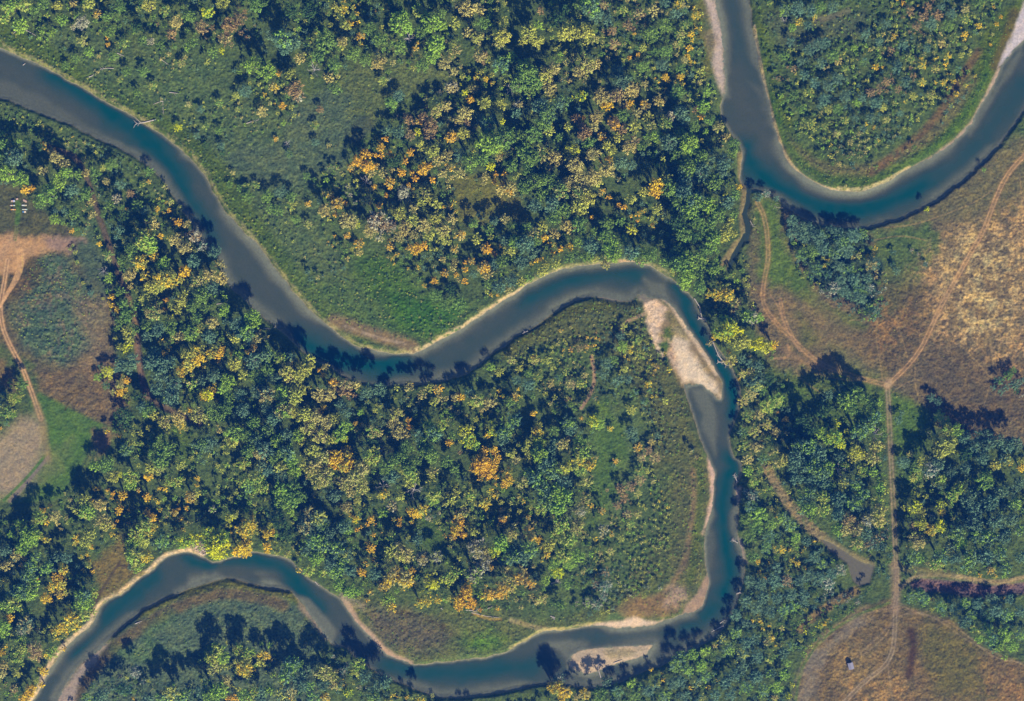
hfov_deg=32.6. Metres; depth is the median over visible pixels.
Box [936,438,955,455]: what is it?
broadleaf tree
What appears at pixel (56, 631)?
autumn tree
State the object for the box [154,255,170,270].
broadleaf tree
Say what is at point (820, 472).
broadleaf tree
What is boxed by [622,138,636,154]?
broadleaf tree
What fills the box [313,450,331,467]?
broadleaf tree
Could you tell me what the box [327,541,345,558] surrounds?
broadleaf tree
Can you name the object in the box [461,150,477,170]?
broadleaf tree
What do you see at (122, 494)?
autumn tree
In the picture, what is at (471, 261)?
autumn tree
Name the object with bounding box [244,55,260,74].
broadleaf tree
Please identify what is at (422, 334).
meadow scrub
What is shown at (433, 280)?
autumn tree
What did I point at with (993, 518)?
broadleaf tree
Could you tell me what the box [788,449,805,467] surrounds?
broadleaf tree
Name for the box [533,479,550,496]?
broadleaf tree
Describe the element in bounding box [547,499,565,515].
broadleaf tree
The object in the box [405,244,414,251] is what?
autumn tree
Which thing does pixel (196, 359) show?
autumn tree
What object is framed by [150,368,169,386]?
broadleaf tree
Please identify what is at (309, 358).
broadleaf tree
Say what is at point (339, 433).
broadleaf tree
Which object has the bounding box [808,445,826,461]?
broadleaf tree
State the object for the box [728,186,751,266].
creek water
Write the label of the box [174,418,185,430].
autumn tree
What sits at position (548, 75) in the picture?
broadleaf tree
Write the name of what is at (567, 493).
broadleaf tree
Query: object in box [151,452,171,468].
broadleaf tree
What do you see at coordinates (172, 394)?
broadleaf tree
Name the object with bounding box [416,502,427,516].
autumn tree
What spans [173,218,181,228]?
autumn tree
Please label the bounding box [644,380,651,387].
autumn tree
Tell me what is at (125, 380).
autumn tree
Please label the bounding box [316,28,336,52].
broadleaf tree
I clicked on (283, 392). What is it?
broadleaf tree
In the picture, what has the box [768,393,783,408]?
broadleaf tree
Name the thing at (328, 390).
broadleaf tree
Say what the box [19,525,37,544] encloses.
broadleaf tree
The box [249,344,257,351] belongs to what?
autumn tree
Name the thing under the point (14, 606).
broadleaf tree
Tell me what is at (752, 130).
river water
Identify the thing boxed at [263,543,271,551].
autumn tree
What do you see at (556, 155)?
broadleaf tree
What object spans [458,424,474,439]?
broadleaf tree
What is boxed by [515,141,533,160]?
broadleaf tree
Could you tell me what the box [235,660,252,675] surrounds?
broadleaf tree
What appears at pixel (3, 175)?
broadleaf tree
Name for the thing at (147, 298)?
broadleaf tree
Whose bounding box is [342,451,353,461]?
autumn tree
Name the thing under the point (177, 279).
autumn tree
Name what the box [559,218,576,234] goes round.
broadleaf tree
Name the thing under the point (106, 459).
broadleaf tree
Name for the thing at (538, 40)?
broadleaf tree
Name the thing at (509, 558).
broadleaf tree
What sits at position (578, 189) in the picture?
broadleaf tree
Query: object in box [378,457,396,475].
broadleaf tree
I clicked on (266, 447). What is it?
broadleaf tree
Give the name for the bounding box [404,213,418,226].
broadleaf tree
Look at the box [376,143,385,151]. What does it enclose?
autumn tree
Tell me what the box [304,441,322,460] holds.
broadleaf tree
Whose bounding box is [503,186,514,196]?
autumn tree
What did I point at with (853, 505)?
broadleaf tree
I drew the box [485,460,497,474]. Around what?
autumn tree
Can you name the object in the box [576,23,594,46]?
broadleaf tree
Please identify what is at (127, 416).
broadleaf tree
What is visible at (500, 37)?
broadleaf tree
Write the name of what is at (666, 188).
broadleaf tree
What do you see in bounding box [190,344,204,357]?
broadleaf tree
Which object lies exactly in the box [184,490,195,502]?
autumn tree
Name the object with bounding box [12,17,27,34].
broadleaf tree
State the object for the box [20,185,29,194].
autumn tree
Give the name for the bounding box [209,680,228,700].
broadleaf tree
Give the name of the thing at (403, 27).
broadleaf tree
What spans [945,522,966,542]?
broadleaf tree
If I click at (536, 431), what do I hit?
autumn tree
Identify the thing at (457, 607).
autumn tree
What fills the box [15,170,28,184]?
broadleaf tree
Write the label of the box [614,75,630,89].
broadleaf tree
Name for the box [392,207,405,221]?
broadleaf tree
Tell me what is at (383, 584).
autumn tree
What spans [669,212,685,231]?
broadleaf tree
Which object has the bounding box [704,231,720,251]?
broadleaf tree
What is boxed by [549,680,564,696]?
autumn tree
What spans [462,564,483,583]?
broadleaf tree
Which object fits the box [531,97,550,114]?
broadleaf tree
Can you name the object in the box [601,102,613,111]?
autumn tree
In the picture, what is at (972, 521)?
broadleaf tree
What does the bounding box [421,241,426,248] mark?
autumn tree
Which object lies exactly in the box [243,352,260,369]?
broadleaf tree
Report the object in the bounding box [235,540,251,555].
autumn tree
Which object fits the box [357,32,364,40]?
autumn tree
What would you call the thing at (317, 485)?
broadleaf tree
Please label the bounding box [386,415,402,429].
broadleaf tree
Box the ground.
[0,0,1023,700]
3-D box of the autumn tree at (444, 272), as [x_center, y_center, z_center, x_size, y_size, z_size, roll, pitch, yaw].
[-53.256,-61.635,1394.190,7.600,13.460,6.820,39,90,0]
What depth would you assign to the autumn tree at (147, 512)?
1391.03 m
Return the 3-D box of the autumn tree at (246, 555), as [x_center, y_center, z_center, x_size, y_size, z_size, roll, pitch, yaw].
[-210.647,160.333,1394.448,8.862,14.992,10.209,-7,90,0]
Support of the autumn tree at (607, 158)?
on the ground
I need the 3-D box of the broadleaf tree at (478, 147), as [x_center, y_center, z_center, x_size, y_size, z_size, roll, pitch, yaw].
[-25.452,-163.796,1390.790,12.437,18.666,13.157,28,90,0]
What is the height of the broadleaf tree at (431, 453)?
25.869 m
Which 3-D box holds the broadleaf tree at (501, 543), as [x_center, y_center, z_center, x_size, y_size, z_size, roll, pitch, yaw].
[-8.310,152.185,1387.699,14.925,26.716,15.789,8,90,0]
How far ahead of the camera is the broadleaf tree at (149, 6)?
1383.93 m
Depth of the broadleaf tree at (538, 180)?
1381.62 m
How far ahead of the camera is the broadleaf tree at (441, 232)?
1385.39 m
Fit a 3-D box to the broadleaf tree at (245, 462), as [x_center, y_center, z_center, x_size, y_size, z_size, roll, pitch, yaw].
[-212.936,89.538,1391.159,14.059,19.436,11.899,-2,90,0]
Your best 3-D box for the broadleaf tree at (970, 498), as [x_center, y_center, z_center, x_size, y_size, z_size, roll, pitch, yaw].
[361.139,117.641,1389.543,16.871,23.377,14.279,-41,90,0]
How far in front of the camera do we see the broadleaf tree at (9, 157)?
1381.61 m
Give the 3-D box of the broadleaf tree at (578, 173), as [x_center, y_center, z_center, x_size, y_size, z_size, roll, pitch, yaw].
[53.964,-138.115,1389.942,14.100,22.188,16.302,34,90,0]
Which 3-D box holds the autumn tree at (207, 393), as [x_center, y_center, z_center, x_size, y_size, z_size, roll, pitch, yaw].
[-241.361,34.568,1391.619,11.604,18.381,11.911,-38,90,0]
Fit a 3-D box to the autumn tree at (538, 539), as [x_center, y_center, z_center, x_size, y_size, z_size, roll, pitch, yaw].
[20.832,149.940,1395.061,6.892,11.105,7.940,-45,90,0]
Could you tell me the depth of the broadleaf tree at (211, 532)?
1382.40 m
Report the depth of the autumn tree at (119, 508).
1389.98 m
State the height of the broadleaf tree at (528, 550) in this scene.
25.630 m
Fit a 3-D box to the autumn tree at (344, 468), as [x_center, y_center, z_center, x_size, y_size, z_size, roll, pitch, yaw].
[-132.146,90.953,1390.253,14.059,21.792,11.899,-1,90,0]
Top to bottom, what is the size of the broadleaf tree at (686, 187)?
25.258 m
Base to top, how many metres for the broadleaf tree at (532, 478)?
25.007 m
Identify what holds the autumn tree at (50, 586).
on the ground
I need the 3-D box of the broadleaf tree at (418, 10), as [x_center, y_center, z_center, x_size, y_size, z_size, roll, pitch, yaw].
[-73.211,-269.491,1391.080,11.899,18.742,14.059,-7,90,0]
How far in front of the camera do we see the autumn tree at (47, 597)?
1387.67 m
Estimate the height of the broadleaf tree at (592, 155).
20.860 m
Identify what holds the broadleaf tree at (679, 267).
on the ground
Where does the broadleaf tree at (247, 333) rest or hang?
on the ground
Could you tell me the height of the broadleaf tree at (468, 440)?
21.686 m
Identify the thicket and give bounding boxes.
[0,0,1023,700]
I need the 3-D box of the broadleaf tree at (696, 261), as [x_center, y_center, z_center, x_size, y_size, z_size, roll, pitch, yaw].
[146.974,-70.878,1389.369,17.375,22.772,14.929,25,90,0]
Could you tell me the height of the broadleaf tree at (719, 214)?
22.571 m
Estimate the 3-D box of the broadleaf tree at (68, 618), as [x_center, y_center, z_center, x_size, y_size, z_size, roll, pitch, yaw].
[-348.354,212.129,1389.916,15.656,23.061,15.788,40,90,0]
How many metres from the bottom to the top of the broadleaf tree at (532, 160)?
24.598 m
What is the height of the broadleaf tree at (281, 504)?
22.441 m
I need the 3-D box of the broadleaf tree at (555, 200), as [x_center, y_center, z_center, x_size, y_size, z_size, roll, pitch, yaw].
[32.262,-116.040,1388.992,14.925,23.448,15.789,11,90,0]
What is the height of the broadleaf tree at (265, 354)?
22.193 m
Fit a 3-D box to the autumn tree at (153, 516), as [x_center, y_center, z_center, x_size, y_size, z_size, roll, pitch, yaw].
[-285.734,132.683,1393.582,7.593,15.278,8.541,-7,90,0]
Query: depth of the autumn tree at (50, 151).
1391.36 m
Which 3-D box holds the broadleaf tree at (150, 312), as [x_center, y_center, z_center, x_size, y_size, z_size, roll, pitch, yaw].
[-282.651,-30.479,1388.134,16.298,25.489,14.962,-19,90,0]
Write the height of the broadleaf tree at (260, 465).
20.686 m
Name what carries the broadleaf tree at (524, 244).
on the ground
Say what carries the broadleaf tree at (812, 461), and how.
on the ground
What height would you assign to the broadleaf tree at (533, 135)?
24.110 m
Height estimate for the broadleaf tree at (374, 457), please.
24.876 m
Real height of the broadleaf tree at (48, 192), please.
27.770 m
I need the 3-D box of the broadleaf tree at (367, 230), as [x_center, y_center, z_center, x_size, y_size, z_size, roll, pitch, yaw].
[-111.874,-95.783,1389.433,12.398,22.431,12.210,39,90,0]
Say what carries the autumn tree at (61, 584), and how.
on the ground
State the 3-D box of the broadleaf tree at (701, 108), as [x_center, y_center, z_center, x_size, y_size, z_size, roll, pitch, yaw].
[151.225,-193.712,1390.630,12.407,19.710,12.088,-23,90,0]
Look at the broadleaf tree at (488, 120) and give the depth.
1382.70 m
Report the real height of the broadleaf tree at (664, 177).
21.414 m
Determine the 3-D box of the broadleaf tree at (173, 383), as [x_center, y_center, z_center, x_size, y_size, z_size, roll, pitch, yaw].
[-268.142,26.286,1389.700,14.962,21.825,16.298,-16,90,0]
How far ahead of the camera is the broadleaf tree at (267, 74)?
1379.42 m
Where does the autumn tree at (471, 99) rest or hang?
on the ground
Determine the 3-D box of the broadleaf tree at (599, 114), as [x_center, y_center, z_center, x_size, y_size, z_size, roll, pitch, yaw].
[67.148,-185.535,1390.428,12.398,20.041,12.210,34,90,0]
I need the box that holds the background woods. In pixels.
[0,0,1023,700]
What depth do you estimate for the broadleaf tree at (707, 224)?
1382.53 m
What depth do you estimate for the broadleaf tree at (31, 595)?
1381.44 m
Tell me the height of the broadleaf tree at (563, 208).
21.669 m
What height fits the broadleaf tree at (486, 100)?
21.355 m
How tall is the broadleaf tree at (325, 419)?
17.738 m
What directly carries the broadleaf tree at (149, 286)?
on the ground
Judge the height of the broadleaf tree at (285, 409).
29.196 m
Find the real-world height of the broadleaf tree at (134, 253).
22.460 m
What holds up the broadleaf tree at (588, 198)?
on the ground
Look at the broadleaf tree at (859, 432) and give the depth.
1380.54 m
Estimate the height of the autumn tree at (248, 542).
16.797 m
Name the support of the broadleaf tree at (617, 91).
on the ground
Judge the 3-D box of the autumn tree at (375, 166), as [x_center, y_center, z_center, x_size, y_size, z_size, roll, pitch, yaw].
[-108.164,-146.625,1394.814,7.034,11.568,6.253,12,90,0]
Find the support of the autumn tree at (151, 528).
on the ground
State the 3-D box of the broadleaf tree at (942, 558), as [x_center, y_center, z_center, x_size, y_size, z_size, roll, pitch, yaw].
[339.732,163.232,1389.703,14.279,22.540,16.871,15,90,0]
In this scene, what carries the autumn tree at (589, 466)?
on the ground
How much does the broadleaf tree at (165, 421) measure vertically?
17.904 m
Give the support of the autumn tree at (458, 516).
on the ground
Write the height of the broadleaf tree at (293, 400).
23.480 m
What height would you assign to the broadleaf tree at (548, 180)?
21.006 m
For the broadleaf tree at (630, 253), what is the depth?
1381.22 m
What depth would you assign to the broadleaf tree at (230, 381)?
1383.93 m
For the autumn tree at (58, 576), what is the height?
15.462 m
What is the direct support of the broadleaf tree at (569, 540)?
on the ground
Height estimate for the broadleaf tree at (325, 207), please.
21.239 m
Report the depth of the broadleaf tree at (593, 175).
1383.10 m
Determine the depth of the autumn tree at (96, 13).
1389.36 m
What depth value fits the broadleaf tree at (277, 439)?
1384.47 m
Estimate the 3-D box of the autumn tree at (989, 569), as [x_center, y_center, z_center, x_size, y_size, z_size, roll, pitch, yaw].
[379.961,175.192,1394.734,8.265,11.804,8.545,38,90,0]
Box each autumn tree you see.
[0,648,5,656]
[1,576,10,584]
[3,613,14,623]
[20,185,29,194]
[21,692,32,700]
[25,684,36,697]
[36,666,45,674]
[40,590,52,603]
[46,582,57,592]
[47,146,54,153]
[50,626,61,635]
[51,572,63,581]
[54,577,66,590]
[58,565,68,576]
[92,8,102,18]
[115,389,123,396]
[115,505,123,512]
[118,490,127,500]
[122,376,129,384]
[142,492,151,501]
[143,471,152,480]
[143,507,150,516]
[143,527,153,536]
[148,512,156,521]
[170,508,178,516]
[172,272,184,284]
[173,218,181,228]
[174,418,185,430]
[175,365,187,376]
[179,263,191,276]
[181,355,200,371]
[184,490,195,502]
[192,353,206,366]
[198,394,207,401]
[199,385,213,401]
[212,349,223,359]
[219,346,226,353]
[232,545,240,556]
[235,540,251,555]
[242,549,251,558]
[243,539,252,548]
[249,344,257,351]
[249,521,257,530]
[257,649,266,659]
[262,528,272,540]
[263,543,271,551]
[278,102,285,109]
[320,692,330,700]
[326,191,334,199]
[327,449,343,465]
[329,196,343,209]
[337,459,351,472]
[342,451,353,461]
[343,445,351,451]
[343,459,355,470]
[346,164,354,170]
[350,154,362,166]
[351,515,359,522]
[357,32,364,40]
[358,568,366,576]
[360,148,373,158]
[360,160,373,172]
[366,544,375,552]
[367,515,374,523]
[372,162,379,169]
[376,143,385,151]
[379,577,391,591]
[384,149,394,157]
[384,176,394,186]
[388,565,404,577]
[394,570,414,587]
[398,169,405,176]
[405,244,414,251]
[406,149,413,156]
[408,507,418,518]
[411,242,423,255]
[414,597,423,608]
[416,164,427,174]
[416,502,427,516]
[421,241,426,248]
[429,276,437,283]
[440,268,448,277]
[445,439,453,446]
[450,245,458,252]
[450,522,463,535]
[453,509,462,520]
[453,603,463,611]
[454,518,464,527]
[454,594,465,607]
[457,392,465,399]
[459,531,466,539]
[460,584,472,598]
[463,595,476,609]
[466,95,474,103]
[466,257,475,264]
[472,456,488,474]
[475,452,487,462]
[478,446,488,454]
[478,498,491,511]
[480,458,491,472]
[481,243,492,253]
[481,466,493,480]
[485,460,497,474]
[490,445,499,454]
[494,454,500,461]
[501,473,514,486]
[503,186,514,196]
[509,391,519,399]
[531,425,543,437]
[535,535,542,544]
[546,681,555,691]
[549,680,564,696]
[557,693,567,700]
[565,242,572,250]
[584,460,594,471]
[597,132,606,141]
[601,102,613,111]
[604,155,612,162]
[624,100,633,109]
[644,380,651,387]
[647,186,661,199]
[649,176,663,191]
[661,73,668,80]
[676,73,683,81]
[770,340,778,348]
[924,523,937,535]
[936,507,945,516]
[986,566,995,574]
[1015,464,1023,471]
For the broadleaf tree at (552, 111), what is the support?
on the ground
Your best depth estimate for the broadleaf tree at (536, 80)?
1380.46 m
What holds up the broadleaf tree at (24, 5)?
on the ground
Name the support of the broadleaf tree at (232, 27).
on the ground
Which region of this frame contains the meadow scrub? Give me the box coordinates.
[0,0,1023,693]
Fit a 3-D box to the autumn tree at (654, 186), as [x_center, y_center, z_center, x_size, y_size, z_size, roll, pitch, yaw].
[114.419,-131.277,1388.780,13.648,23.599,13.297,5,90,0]
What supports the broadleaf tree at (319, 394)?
on the ground
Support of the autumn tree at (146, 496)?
on the ground
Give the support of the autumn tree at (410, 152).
on the ground
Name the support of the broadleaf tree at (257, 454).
on the ground
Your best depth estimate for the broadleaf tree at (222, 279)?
1384.99 m
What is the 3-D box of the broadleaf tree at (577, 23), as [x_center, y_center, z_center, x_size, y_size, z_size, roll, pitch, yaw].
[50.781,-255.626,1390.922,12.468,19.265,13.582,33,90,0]
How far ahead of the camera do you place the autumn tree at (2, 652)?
1390.96 m
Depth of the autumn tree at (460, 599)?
1386.65 m
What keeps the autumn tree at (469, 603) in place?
on the ground
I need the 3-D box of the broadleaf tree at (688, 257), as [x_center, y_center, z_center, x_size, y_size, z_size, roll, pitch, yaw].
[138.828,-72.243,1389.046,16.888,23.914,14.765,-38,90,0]
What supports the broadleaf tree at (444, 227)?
on the ground
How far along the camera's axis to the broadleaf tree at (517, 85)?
1381.66 m
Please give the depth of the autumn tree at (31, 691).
1387.60 m
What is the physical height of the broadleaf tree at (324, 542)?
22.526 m
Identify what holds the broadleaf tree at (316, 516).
on the ground
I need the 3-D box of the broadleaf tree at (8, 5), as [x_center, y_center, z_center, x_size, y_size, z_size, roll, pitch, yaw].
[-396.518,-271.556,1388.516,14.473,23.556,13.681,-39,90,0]
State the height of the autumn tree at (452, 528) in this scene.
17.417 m
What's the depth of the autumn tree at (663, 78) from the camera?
1394.66 m
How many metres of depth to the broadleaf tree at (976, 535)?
1382.73 m
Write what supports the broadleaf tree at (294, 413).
on the ground
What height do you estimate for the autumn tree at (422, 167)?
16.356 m
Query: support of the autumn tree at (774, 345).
on the ground
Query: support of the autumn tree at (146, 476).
on the ground
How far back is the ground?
1400.04 m
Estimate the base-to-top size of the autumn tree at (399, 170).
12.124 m
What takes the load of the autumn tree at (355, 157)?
on the ground
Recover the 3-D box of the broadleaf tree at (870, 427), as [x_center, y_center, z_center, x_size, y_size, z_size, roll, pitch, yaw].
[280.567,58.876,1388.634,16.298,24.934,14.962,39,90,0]
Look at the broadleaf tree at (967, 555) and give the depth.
1380.46 m
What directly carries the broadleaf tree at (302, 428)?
on the ground
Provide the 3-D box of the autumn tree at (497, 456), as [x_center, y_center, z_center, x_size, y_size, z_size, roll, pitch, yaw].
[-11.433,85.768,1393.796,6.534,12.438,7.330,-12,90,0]
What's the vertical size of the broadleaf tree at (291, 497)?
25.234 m
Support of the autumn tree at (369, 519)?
on the ground
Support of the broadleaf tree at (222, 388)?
on the ground
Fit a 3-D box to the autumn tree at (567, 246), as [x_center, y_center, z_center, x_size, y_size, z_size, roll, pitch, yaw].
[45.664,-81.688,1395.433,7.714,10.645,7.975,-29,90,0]
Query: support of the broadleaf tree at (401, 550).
on the ground
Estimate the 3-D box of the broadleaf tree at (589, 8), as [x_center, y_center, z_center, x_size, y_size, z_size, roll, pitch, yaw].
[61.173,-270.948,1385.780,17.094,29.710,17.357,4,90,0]
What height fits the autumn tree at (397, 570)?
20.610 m
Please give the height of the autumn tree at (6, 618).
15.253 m
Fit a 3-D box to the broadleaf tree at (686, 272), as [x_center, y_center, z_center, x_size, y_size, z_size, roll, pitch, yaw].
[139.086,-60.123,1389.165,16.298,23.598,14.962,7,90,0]
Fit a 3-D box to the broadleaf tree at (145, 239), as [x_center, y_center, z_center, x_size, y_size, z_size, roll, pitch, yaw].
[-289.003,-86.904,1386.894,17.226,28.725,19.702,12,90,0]
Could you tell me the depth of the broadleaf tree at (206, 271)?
1383.47 m
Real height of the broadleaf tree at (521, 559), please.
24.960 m
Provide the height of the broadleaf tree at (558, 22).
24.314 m
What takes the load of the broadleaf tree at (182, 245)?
on the ground
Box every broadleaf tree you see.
[0,0,18,16]
[0,162,17,182]
[0,404,17,418]
[3,596,22,612]
[4,147,23,166]
[8,581,29,599]
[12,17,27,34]
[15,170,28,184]
[16,0,32,12]
[17,613,34,633]
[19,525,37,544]
[21,583,38,600]
[36,183,58,204]
[49,170,65,191]
[58,167,72,180]
[62,611,81,629]
[72,586,91,603]
[78,502,93,519]
[98,455,112,470]
[113,406,134,429]
[123,468,139,483]
[124,546,143,565]
[125,242,141,259]
[128,523,145,542]
[130,254,148,270]
[135,228,156,251]
[137,292,152,305]
[137,515,152,532]
[141,0,156,11]
[141,353,157,370]
[142,239,157,254]
[143,279,159,294]
[144,301,164,321]
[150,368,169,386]
[151,280,165,292]
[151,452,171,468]
[153,270,169,287]
[153,356,173,372]
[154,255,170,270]
[156,414,169,430]
[156,441,174,457]
[161,681,181,700]
[162,267,175,281]
[163,373,182,392]
[163,385,178,404]
[168,232,183,247]
[171,409,185,423]
[174,293,189,307]
[177,240,191,253]
[180,322,199,341]
[181,348,195,361]
[188,405,207,423]
[189,274,207,288]
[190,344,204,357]
[192,286,211,303]
[199,526,218,543]
[200,267,216,283]
[200,687,218,700]
[204,538,224,556]
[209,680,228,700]
[210,532,226,550]
[212,543,227,559]
[215,0,229,12]
[215,270,228,284]
[215,382,232,395]
[220,373,236,388]
[221,16,237,35]
[225,425,245,441]
[225,433,238,447]
[227,356,241,372]
[235,456,251,469]
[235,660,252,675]
[236,324,254,341]
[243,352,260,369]
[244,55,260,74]
[252,446,266,460]
[255,458,269,474]
[256,441,273,459]
[257,61,275,80]
[257,384,274,401]
[259,346,275,362]
[270,433,284,447]
[270,511,289,529]
[271,481,288,497]
[272,24,293,49]
[272,460,287,474]
[273,384,289,400]
[273,399,291,418]
[274,495,290,512]
[278,362,296,381]
[278,442,294,462]
[278,667,295,685]
[280,655,300,673]
[282,453,298,468]
[282,490,300,507]
[285,80,304,100]
[286,387,302,406]
[289,403,301,418]
[290,369,303,383]
[291,428,304,442]
[293,383,305,395]
[294,362,311,378]
[295,406,313,423]
[297,516,314,534]
[298,0,317,21]
[299,419,315,436]
[300,353,314,365]
[300,456,315,472]
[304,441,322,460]
[304,460,322,477]
[304,530,320,549]
[306,407,324,427]
[309,426,326,444]
[309,472,325,489]
[309,509,327,526]
[311,385,324,402]
[311,662,331,680]
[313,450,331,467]
[313,535,330,554]
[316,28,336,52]
[317,203,335,217]
[317,414,333,431]
[317,467,333,486]
[322,385,336,400]
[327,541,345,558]
[330,427,346,441]
[343,213,358,229]
[346,468,364,487]
[354,459,369,476]
[363,222,377,235]
[363,445,381,465]
[366,209,390,232]
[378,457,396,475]
[383,2,400,21]
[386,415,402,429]
[389,8,411,35]
[389,405,403,420]
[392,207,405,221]
[394,544,413,563]
[397,220,412,236]
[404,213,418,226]
[412,1,425,16]
[416,218,430,233]
[419,11,443,32]
[421,443,440,463]
[422,143,439,157]
[425,50,440,63]
[425,425,443,442]
[426,34,445,53]
[428,209,444,224]
[434,224,448,239]
[435,222,450,236]
[457,106,473,119]
[458,0,477,16]
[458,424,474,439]
[458,433,475,448]
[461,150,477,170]
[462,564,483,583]
[469,31,484,47]
[470,390,483,406]
[473,135,485,150]
[476,93,490,110]
[477,129,503,156]
[479,113,498,132]
[491,56,510,75]
[491,125,514,149]
[491,142,503,155]
[491,534,509,552]
[493,26,511,45]
[500,549,519,565]
[509,72,525,93]
[512,548,532,566]
[514,234,533,254]
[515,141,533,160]
[516,61,537,84]
[518,57,532,70]
[519,22,536,42]
[519,542,538,560]
[521,148,540,166]
[523,126,543,143]
[524,77,542,96]
[527,470,544,487]
[528,69,546,89]
[528,172,544,192]
[530,34,543,49]
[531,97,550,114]
[532,443,548,463]
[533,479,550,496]
[535,454,553,473]
[536,102,556,123]
[536,115,552,133]
[536,491,552,511]
[537,65,553,84]
[541,82,557,95]
[542,173,559,190]
[543,462,562,479]
[544,194,559,212]
[547,9,566,28]
[547,150,561,165]
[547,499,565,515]
[548,482,565,499]
[552,91,574,113]
[553,180,569,198]
[553,515,569,533]
[553,544,571,563]
[555,201,571,220]
[556,488,573,505]
[557,21,577,40]
[558,532,576,550]
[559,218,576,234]
[560,176,575,190]
[563,141,580,158]
[565,154,583,173]
[569,20,583,36]
[569,215,587,234]
[570,167,587,186]
[571,181,587,198]
[571,198,588,217]
[572,64,587,79]
[572,443,589,461]
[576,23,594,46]
[578,186,598,206]
[579,0,599,15]
[579,176,592,190]
[580,58,596,75]
[581,235,599,254]
[582,167,601,184]
[585,147,601,161]
[589,109,604,124]
[592,87,609,104]
[598,160,615,177]
[601,241,614,256]
[606,248,621,263]
[609,87,627,103]
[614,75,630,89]
[622,81,639,97]
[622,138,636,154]
[622,243,639,260]
[626,119,641,134]
[632,249,649,267]
[658,114,672,130]
[659,134,677,150]
[660,172,673,186]
[660,179,678,196]
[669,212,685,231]
[669,255,689,272]
[676,183,694,199]
[676,225,693,242]
[678,158,698,177]
[678,249,695,266]
[678,266,697,283]
[679,202,698,219]
[680,130,698,153]
[685,191,703,209]
[687,211,705,231]
[689,251,706,269]
[694,99,709,113]
[694,162,711,181]
[699,197,715,215]
[700,216,717,236]
[703,172,722,189]
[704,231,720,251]
[710,203,728,222]
[719,318,736,335]
[744,499,758,515]
[749,507,767,526]
[759,397,772,414]
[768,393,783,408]
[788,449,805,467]
[791,438,808,456]
[793,409,812,427]
[803,457,822,475]
[804,438,820,454]
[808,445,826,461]
[810,463,830,481]
[812,400,830,418]
[827,424,841,442]
[827,490,846,507]
[836,391,854,410]
[845,385,864,403]
[845,494,862,511]
[850,423,866,440]
[855,417,876,433]
[932,547,948,567]
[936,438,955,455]
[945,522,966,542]
[959,490,977,507]
[961,514,982,530]
[962,548,983,567]
[964,500,983,517]
[968,527,985,543]
[974,472,993,490]
[977,544,994,564]
[979,494,999,511]
[980,529,999,548]
[986,512,1004,528]
[997,628,1013,642]
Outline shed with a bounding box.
[847,662,853,669]
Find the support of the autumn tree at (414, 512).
on the ground
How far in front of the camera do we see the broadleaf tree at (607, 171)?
1380.52 m
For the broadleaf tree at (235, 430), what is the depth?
1380.59 m
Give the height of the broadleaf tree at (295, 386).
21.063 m
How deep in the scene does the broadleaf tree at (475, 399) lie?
1384.66 m
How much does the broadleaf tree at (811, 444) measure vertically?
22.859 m
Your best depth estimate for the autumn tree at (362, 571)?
1388.79 m
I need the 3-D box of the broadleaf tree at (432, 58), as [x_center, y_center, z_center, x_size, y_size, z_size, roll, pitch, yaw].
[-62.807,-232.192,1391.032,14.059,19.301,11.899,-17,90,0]
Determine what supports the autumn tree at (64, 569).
on the ground
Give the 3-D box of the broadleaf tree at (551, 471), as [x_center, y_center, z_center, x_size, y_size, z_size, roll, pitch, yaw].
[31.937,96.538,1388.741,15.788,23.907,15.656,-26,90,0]
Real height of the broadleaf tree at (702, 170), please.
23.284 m
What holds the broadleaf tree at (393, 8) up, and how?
on the ground
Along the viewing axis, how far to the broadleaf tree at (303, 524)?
1381.13 m
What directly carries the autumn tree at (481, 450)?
on the ground
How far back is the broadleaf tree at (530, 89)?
1382.38 m
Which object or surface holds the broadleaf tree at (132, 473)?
on the ground
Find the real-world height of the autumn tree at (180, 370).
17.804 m
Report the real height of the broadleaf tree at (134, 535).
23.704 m
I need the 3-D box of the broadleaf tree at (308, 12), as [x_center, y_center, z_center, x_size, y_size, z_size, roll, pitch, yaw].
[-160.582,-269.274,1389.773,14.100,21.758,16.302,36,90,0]
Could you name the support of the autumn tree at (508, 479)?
on the ground
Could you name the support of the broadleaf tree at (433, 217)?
on the ground
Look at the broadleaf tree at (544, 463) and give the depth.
1380.69 m
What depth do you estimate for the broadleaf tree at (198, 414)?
1380.58 m
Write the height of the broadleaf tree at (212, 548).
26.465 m
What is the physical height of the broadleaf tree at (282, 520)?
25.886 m
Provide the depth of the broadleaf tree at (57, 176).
1382.02 m
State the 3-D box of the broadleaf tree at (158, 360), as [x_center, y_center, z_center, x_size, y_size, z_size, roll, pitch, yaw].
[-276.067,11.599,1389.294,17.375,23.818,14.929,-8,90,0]
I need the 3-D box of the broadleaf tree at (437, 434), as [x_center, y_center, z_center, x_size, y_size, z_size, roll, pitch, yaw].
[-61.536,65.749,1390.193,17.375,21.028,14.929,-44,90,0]
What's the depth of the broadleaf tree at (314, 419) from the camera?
1383.15 m
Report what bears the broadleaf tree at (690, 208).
on the ground
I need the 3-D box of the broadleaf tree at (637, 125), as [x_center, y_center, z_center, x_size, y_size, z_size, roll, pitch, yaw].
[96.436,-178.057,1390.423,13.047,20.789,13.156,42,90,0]
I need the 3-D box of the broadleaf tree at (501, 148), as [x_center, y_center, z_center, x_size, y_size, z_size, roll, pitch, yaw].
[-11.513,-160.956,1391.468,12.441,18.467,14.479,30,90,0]
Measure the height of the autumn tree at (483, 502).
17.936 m
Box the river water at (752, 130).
[0,0,1023,700]
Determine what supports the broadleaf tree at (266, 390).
on the ground
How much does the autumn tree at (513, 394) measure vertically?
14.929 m
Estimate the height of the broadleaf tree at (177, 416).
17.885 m
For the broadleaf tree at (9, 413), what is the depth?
1384.93 m

